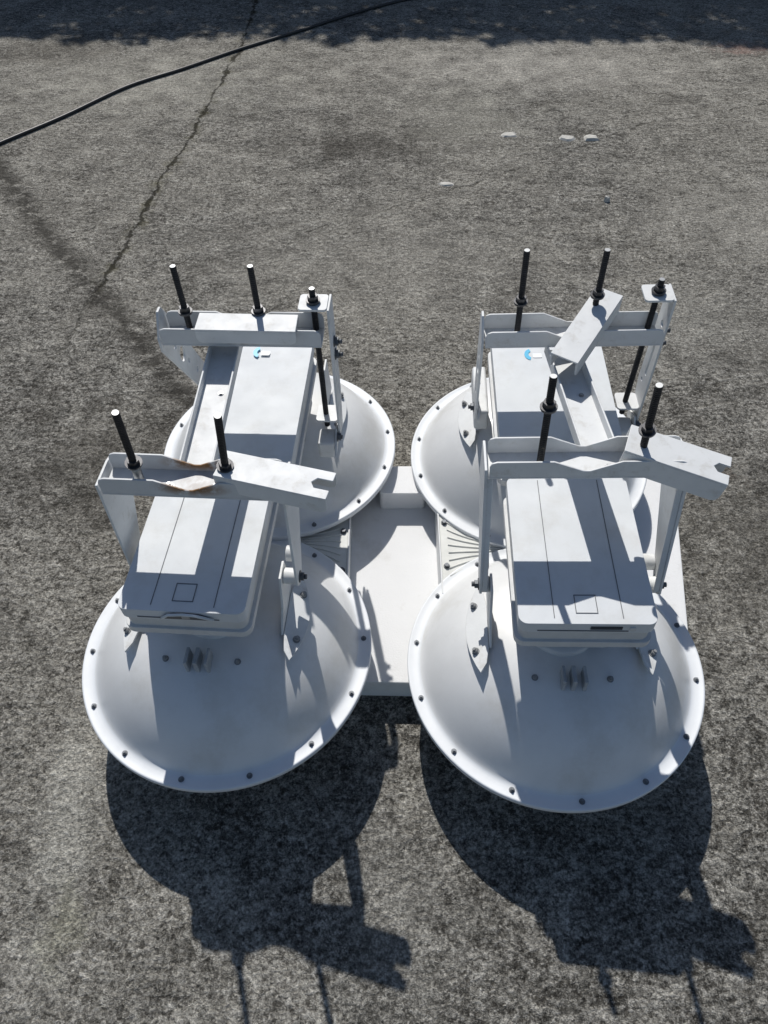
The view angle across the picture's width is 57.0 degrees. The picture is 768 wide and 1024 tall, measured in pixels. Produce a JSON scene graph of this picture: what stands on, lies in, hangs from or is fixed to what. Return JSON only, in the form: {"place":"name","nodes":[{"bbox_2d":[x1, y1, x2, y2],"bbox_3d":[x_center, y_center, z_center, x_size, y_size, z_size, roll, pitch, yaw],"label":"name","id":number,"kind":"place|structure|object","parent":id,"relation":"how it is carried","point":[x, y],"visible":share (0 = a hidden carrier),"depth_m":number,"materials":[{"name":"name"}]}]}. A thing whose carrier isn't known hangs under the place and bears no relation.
{"place":"outdoors","nodes":[
{"label":"outdoors","id":0,"kind":"place"},
{"bbox_2d":[0,0,767,1023],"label":"ground","id":1,"kind":"structure","parent":0,"point":[378,860],"depth_m":2.44,"materials":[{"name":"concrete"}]},
{"bbox_2d":[0,0,408,144],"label":"cable","id":2,"kind":"object","parent":1,"relation":"on","point":[51,121],"visible":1,"depth_m":4.12,"materials":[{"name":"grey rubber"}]},
{"bbox_2d":[438,182,453,185],"bbox_3d":[0.288,-1.537,3.314,0.089,0.007,0.043,0,52,0],"label":"mortar chip","id":3,"kind":"object","parent":1,"relation":"on","point":[446,184],"visible":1,"depth_m":3.31,"materials":[{"name":"white concrete"}]},
{"bbox_2d":[501,132,516,136],"bbox_3d":[0.639,-1.934,3.623,0.090,0.008,0.059,0,52,0],"label":"mortar chip","id":4,"kind":"object","parent":1,"relation":"on","point":[508,134],"visible":1,"depth_m":3.61,"materials":[{"name":"white concrete"}]},
{"bbox_2d":[350,466,687,695],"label":"base","id":5,"kind":"structure","parent":1,"relation":"on","point":[393,573],"depth_m":1.90,"materials":[{"name":"white metal"}]},
{"bbox_2d":[82,410,371,792],"bbox_3d":[-0.362,0.113,1.400,0.660,0.792,0.660,2,51,3],"label":"dish antenna","id":6,"kind":"object","parent":5,"relation":"on","point":[229,646],"visible":1,"depth_m":1.44,"materials":[{"name":"paint"}]},
{"bbox_2d":[156,264,394,540],"bbox_3d":[-0.264,-0.316,1.755,0.660,0.773,0.810,-22,55,-16],"label":"dish antenna","id":7,"kind":"object","parent":5,"relation":"on","point":[265,389],"visible":0.9,"depth_m":1.64,"materials":[{"name":"paint"}]},
{"bbox_2d":[300,517,351,577],"bbox_3d":[-0.219,0.127,1.855,0.258,0.094,0.260,0,52,0],"label":"ribbed panel","id":8,"kind":"object","parent":5,"relation":"on","point":[333,543],"visible":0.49,"depth_m":1.84,"materials":[{"name":"paint"}]},
{"bbox_2d":[435,513,504,593],"bbox_3d":[0.279,0.111,1.868,0.272,0.094,0.293,0,52,0],"label":"ribbed panel","id":9,"kind":"object","parent":5,"relation":"on","point":[456,548],"visible":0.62,"depth_m":1.83,"materials":[{"name":"paint"}]},
{"bbox_2d":[411,248,676,548],"bbox_3d":[0.437,-0.316,1.746,0.660,0.799,0.764,-30,58,-21],"label":"dish antenna","id":10,"kind":"object","parent":5,"relation":"on","point":[529,354],"visible":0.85,"depth_m":1.64,"materials":[{"name":"paint"}]},
{"bbox_2d":[407,374,731,812],"bbox_3d":[0.364,0.133,1.364,0.660,0.808,0.660,0,50,4],"label":"dish antenna","id":11,"kind":"object","parent":5,"relation":"on","point":[553,662],"visible":1,"depth_m":1.42,"materials":[{"name":"paint"}]},
{"bbox_2d":[559,135,575,140],"bbox_3d":[0.933,-1.900,3.593,0.092,0.013,0.060,0,52,0],"label":"mortar chip","id":12,"kind":"object","parent":1,"relation":"on","point":[566,138],"visible":1,"depth_m":3.59,"materials":[{"name":"white concrete"}]},
{"bbox_2d":[584,134,598,140],"bbox_3d":[1.056,-1.904,3.596,0.081,0.015,0.060,0,52,0],"label":"mortar chip","id":13,"kind":"object","parent":1,"relation":"on","point":[589,137],"visible":1,"depth_m":3.58,"materials":[{"name":"white concrete"}]},
{"bbox_2d":[604,195,609,201],"bbox_3d":[1.013,-1.423,3.214,0.030,0.026,0.022,-20,55,-15],"label":"mortar chip","id":14,"kind":"object","parent":1,"relation":"on","point":[606,198],"visible":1,"depth_m":3.21,"materials":[{"name":"grey concrete"}]}
]}

